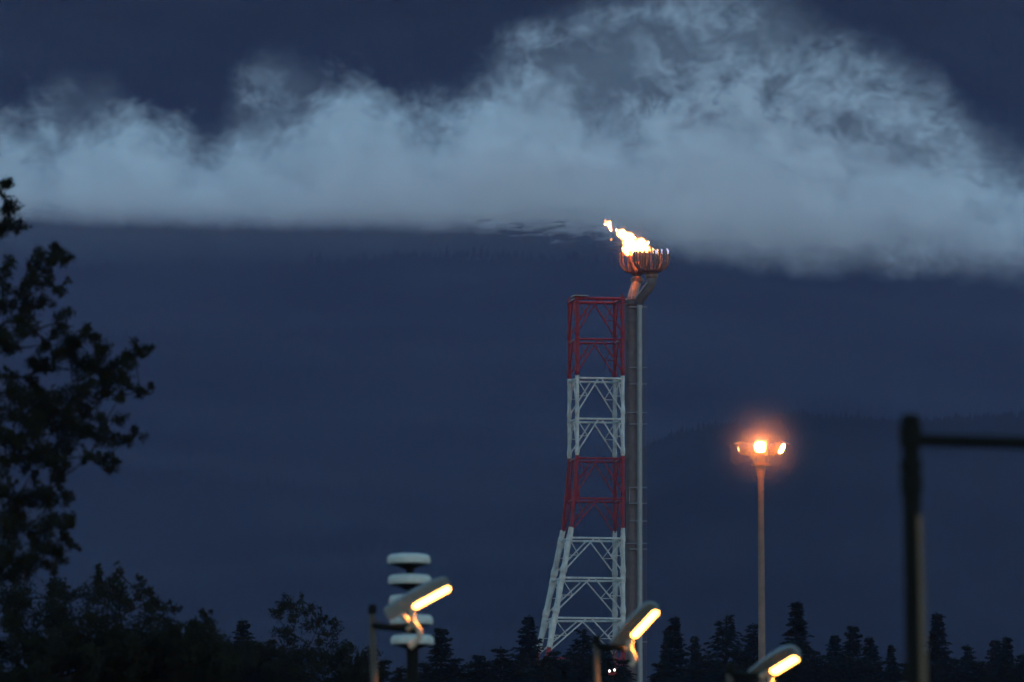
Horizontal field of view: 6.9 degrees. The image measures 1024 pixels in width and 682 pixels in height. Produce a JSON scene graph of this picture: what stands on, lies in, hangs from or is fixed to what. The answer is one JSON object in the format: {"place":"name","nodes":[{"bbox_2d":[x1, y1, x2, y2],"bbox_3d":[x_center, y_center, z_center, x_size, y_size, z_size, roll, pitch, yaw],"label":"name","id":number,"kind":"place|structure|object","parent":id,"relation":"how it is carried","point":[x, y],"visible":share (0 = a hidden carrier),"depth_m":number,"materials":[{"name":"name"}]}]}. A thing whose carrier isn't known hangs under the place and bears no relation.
{"place":"outdoors","nodes":[
{"label":"outdoors","id":0,"kind":"place"},
{"bbox_2d":[0,0,1023,337],"bbox_3d":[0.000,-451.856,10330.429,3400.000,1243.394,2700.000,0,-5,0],"label":"mountain","id":1,"kind":"structure","parent":0,"point":[106,230],"depth_m":9668.79,"materials":[{"name":"grey"}]},
{"bbox_2d":[0,0,1023,327],"bbox_3d":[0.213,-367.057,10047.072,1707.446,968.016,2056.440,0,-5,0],"label":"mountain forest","id":2,"kind":"object","parent":1,"relation":"on","point":[316,106],"visible":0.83,"depth_m":9681.84,"materials":[{"name":"grey"}]},
{"bbox_2d":[0,258,1023,681],"bbox_3d":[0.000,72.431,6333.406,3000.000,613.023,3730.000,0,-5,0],"label":"hillside","id":3,"kind":"structure","parent":0,"point":[168,428],"depth_m":6867.04,"materials":[{"name":"blue"}]},
{"bbox_2d":[0,245,1023,679],"bbox_3d":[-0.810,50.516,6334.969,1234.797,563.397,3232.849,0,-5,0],"label":"hillside forest","id":4,"kind":"object","parent":3,"relation":"on","point":[382,479],"visible":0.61,"depth_m":6745.91,"materials":[{"name":"blue"}]},
{"bbox_2d":[598,417,1023,681],"bbox_3d":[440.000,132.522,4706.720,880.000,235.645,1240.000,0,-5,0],"label":"wooded hill","id":5,"kind":"structure","parent":0,"point":[954,567],"depth_m":4568.29,"materials":[{"name":"blue"}]},
{"bbox_2d":[598,407,1023,681],"bbox_3d":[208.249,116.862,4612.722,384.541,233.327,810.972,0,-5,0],"label":"wooded hill forest","id":6,"kind":"object","parent":5,"relation":"on","point":[947,422],"visible":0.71,"depth_m":4645.41,"materials":[{"name":"blue"}]},
{"bbox_3d":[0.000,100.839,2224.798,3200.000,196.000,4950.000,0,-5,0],"label":"ground","id":7,"kind":"structure","parent":0,"visible":0},
{"bbox_2d":[0,174,156,587],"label":"broadleaf tree","id":8,"kind":"object","parent":7,"relation":"on","point":[44,410],"visible":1,"depth_m":160.12,"materials":[{"name":"green plant"}]},
{"bbox_2d":[0,561,245,681],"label":"broadleaf tree","id":9,"kind":"object","parent":7,"relation":"on","point":[194,653],"visible":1,"depth_m":209.48,"materials":[{"name":"green plant"}]},
{"bbox_2d":[231,618,254,649],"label":"conifer","id":10,"kind":"object","parent":7,"relation":"on","point":[241,627],"visible":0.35,"depth_m":520.31,"materials":[{"name":"green plant"}]},
{"bbox_2d":[217,591,390,681],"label":"broadleaf tree","id":11,"kind":"object","parent":7,"relation":"on","point":[289,666],"visible":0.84,"depth_m":349.25,"materials":[{"name":"green plant"}]},
{"bbox_2d":[377,659,402,681],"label":"conifer","id":12,"kind":"object","parent":7,"relation":"on","point":[385,662],"visible":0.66,"depth_m":480.13,"materials":[{"name":"green plant"}]},
{"bbox_2d":[389,665,405,681],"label":"conifer","id":13,"kind":"object","parent":7,"relation":"on","point":[398,671],"visible":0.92,"depth_m":470.13,"materials":[{"name":"green plant"}]},
{"bbox_2d":[368,577,451,681],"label":"street lamp","id":14,"kind":"object","parent":7,"relation":"on","point":[419,597],"visible":1,"depth_m":124.13,"materials":[{"name":"metal"}]},
{"bbox_2d":[387,553,433,681],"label":"siren mast","id":15,"kind":"object","parent":7,"relation":"on","point":[409,580],"visible":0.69,"depth_m":149.96,"materials":[{"name":"metal"}]},
{"bbox_2d":[419,661,442,681],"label":"conifer","id":16,"kind":"object","parent":7,"relation":"on","point":[425,674],"visible":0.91,"depth_m":499.98,"materials":[{"name":"green plant"}]},
{"bbox_2d":[425,628,465,681],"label":"conifer","id":17,"kind":"object","parent":7,"relation":"on","point":[440,638],"visible":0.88,"depth_m":560.09,"materials":[{"name":"green plant"}]},
{"bbox_2d":[434,656,473,681],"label":"conifer","id":18,"kind":"object","parent":7,"relation":"on","point":[455,675],"visible":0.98,"depth_m":560.02,"materials":[{"name":"green plant"}]},
{"bbox_2d":[460,662,477,681],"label":"conifer","id":19,"kind":"object","parent":7,"relation":"on","point":[468,666],"visible":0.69,"depth_m":600.12,"materials":[{"name":"green plant"}]},
{"bbox_2d":[467,654,489,681],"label":"conifer","id":20,"kind":"object","parent":7,"relation":"on","point":[479,673],"visible":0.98,"depth_m":600.04,"materials":[{"name":"green plant"}]},
{"bbox_2d":[480,646,518,681],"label":"conifer","id":21,"kind":"object","parent":7,"relation":"on","point":[496,665],"visible":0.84,"depth_m":600.15,"materials":[{"name":"green plant"}]},
{"bbox_2d":[510,615,543,681],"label":"conifer","id":22,"kind":"object","parent":7,"relation":"on","point":[529,650],"visible":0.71,"depth_m":690.37,"materials":[{"name":"green plant"}]},
{"bbox_2d":[544,649,560,677],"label":"conifer","id":23,"kind":"object","parent":7,"relation":"on","point":[553,654],"visible":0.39,"depth_m":640.29,"materials":[{"name":"green plant"}]},
{"bbox_2d":[559,652,579,680],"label":"conifer","id":24,"kind":"object","parent":7,"relation":"on","point":[570,658],"visible":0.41,"depth_m":600.17,"materials":[{"name":"green plant"}]},
{"bbox_2d":[572,658,603,681],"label":"conifer","id":25,"kind":"object","parent":7,"relation":"on","point":[586,672],"visible":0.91,"depth_m":580.05,"materials":[{"name":"green plant"}]},
{"bbox_2d":[566,629,618,681],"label":"conifer","id":26,"kind":"object","parent":7,"relation":"on","point":[584,641],"visible":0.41,"depth_m":640.07,"materials":[{"name":"green plant"}]},
{"bbox_2d":[590,664,605,681],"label":"conifer","id":27,"kind":"object","parent":7,"relation":"on","point":[601,671],"visible":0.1,"depth_m":590.15,"materials":[{"name":"green plant"}]},
{"bbox_2d":[534,250,669,681],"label":"flare tower","id":28,"kind":"structure","parent":7,"relation":"on","point":[633,301],"depth_m":1503.21,"materials":[{"name":"white metal"}]},
{"bbox_2d":[616,229,649,255],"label":"flare flame","id":29,"kind":"object","parent":28,"relation":"on","point":[631,244],"visible":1,"depth_m":1507.78,"materials":[{"name":"white"}]},
{"bbox_2d":[600,650,615,667],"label":"conifer","id":30,"kind":"object","parent":7,"relation":"on","point":[604,653],"visible":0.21,"depth_m":650.17,"materials":[{"name":"green plant"}]},
{"bbox_2d":[600,656,616,680],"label":"conifer","id":31,"kind":"object","parent":7,"relation":"on","point":[609,667],"visible":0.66,"depth_m":640.20,"materials":[{"name":"green plant"}]},
{"bbox_2d":[602,668,623,681],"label":"conifer","id":32,"kind":"object","parent":7,"relation":"on","point":[609,679],"visible":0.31,"depth_m":600.16,"materials":[{"name":"green plant"}]},
{"bbox_2d":[610,666,630,681],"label":"conifer","id":33,"kind":"object","parent":7,"relation":"on","point":[617,677],"visible":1,"depth_m":580.16,"materials":[{"name":"green plant"}]},
{"bbox_2d":[613,658,636,681],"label":"conifer","id":34,"kind":"object","parent":7,"relation":"on","point":[622,662],"visible":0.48,"depth_m":640.20,"materials":[{"name":"green plant"}]},
{"bbox_2d":[592,601,659,681],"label":"street lamp","id":35,"kind":"object","parent":7,"relation":"on","point":[640,620],"visible":1,"depth_m":126.03,"materials":[{"name":"metal"}]},
{"bbox_2d":[646,661,673,681],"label":"conifer","id":36,"kind":"object","parent":7,"relation":"on","point":[659,676],"visible":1,"depth_m":620.20,"materials":[{"name":"green plant"}]},
{"bbox_2d":[660,628,677,677],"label":"conifer","id":37,"kind":"object","parent":7,"relation":"on","point":[664,639],"visible":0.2,"depth_m":720.38,"materials":[{"name":"green plant"}]},
{"bbox_2d":[654,616,694,681],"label":"conifer","id":38,"kind":"object","parent":7,"relation":"on","point":[674,658],"visible":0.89,"depth_m":700.22,"materials":[{"name":"green plant"}]},
{"bbox_2d":[686,634,703,680],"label":"conifer","id":39,"kind":"object","parent":7,"relation":"on","point":[694,654],"visible":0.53,"depth_m":720.38,"materials":[{"name":"green plant"}]},
{"bbox_2d":[693,614,752,679],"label":"conifer","id":40,"kind":"object","parent":7,"relation":"on","point":[729,634],"visible":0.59,"depth_m":690.39,"materials":[{"name":"green plant"}]},
{"bbox_2d":[727,648,752,681],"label":"conifer","id":41,"kind":"object","parent":7,"relation":"on","point":[740,660],"visible":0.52,"depth_m":650.21,"materials":[{"name":"green plant"}]},
{"bbox_2d":[742,622,765,667],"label":"conifer","id":42,"kind":"object","parent":7,"relation":"on","point":[752,645],"visible":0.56,"depth_m":700.31,"materials":[{"name":"green plant"}]},
{"bbox_2d":[744,659,767,681],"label":"conifer","id":43,"kind":"object","parent":7,"relation":"on","point":[755,661],"visible":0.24,"depth_m":620.04,"materials":[{"name":"green plant"}]},
{"bbox_2d":[734,439,788,681],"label":"floodlight mast","id":44,"kind":"object","parent":7,"relation":"on","point":[759,449],"visible":1,"depth_m":600.90,"materials":[{"name":"grey metal"}]},
{"bbox_2d":[725,645,800,681],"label":"street lamp","id":45,"kind":"object","parent":7,"relation":"on","point":[778,661],"visible":1,"depth_m":117.96,"materials":[{"name":"metal"}]},
{"bbox_2d":[770,670,791,681],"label":"conifer","id":46,"kind":"object","parent":7,"relation":"on","point":[782,677],"visible":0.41,"depth_m":620.20,"materials":[{"name":"green plant"}]},
{"bbox_2d":[771,666,797,679],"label":"conifer","id":47,"kind":"object","parent":7,"relation":"on","point":[789,673],"visible":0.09,"depth_m":640.09,"materials":[{"name":"green plant"}]},
{"bbox_2d":[779,601,821,676],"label":"conifer","id":48,"kind":"object","parent":7,"relation":"on","point":[797,630],"visible":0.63,"depth_m":680.23,"materials":[{"name":"green plant"}]},
{"bbox_2d":[790,650,833,681],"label":"conifer","id":49,"kind":"object","parent":7,"relation":"on","point":[813,661],"visible":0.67,"depth_m":640.15,"materials":[{"name":"green plant"}]},
{"bbox_2d":[822,634,844,678],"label":"conifer","id":50,"kind":"object","parent":7,"relation":"on","point":[834,645],"visible":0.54,"depth_m":700.29,"materials":[{"name":"green plant"}]},
{"bbox_2d":[836,626,874,681],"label":"conifer","id":51,"kind":"object","parent":7,"relation":"on","point":[852,643],"visible":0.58,"depth_m":690.28,"materials":[{"name":"green plant"}]},
{"bbox_2d":[856,636,882,669],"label":"conifer","id":52,"kind":"object","parent":7,"relation":"on","point":[870,651],"visible":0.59,"depth_m":700.22,"materials":[{"name":"green plant"}]},
{"bbox_2d":[859,659,896,681],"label":"conifer","id":53,"kind":"object","parent":7,"relation":"on","point":[880,673],"visible":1,"depth_m":620.10,"materials":[{"name":"green plant"}]},
{"bbox_2d":[884,644,898,679],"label":"conifer","id":54,"kind":"object","parent":7,"relation":"on","point":[890,658],"visible":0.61,"depth_m":710.26,"materials":[{"name":"green plant"}]},
{"bbox_2d":[882,666,905,681],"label":"conifer","id":55,"kind":"object","parent":7,"relation":"on","point":[899,677],"visible":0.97,"depth_m":620.08,"materials":[{"name":"green plant"}]},
{"bbox_2d":[892,663,905,681],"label":"conifer","id":56,"kind":"object","parent":7,"relation":"on","point":[902,665],"visible":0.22,"depth_m":650.14,"materials":[{"name":"green plant"}]},
{"bbox_2d":[927,661,945,681],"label":"conifer","id":57,"kind":"object","parent":7,"relation":"on","point":[933,675],"visible":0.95,"depth_m":620.20,"materials":[{"name":"green plant"}]},
{"bbox_2d":[926,612,958,681],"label":"conifer","id":58,"kind":"object","parent":7,"relation":"on","point":[938,652],"visible":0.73,"depth_m":680.23,"materials":[{"name":"green plant"}]},
{"bbox_2d":[899,414,1023,681],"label":"mast arm pole","id":59,"kind":"object","parent":7,"relation":"on","point":[912,438],"visible":1,"depth_m":56.07,"materials":[{"name":"metal"}]},
{"bbox_2d":[959,644,977,677],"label":"conifer","id":60,"kind":"object","parent":7,"relation":"on","point":[968,658],"visible":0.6,"depth_m":700.35,"materials":[{"name":"green plant"}]},
{"bbox_2d":[985,638,1008,681],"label":"conifer","id":61,"kind":"object","parent":7,"relation":"on","point":[995,654],"visible":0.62,"depth_m":690.31,"materials":[{"name":"green plant"}]},
{"bbox_2d":[1001,636,1015,678],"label":"conifer","id":62,"kind":"object","parent":7,"relation":"on","point":[1007,646],"visible":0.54,"depth_m":700.28,"materials":[{"name":"green plant"}]},
{"bbox_2d":[1013,653,1023,678],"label":"conifer","id":63,"kind":"object","parent":7,"relation":"on","point":[1020,664],"visible":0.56,"depth_m":690.22,"materials":[{"name":"green plant"}]}
]}

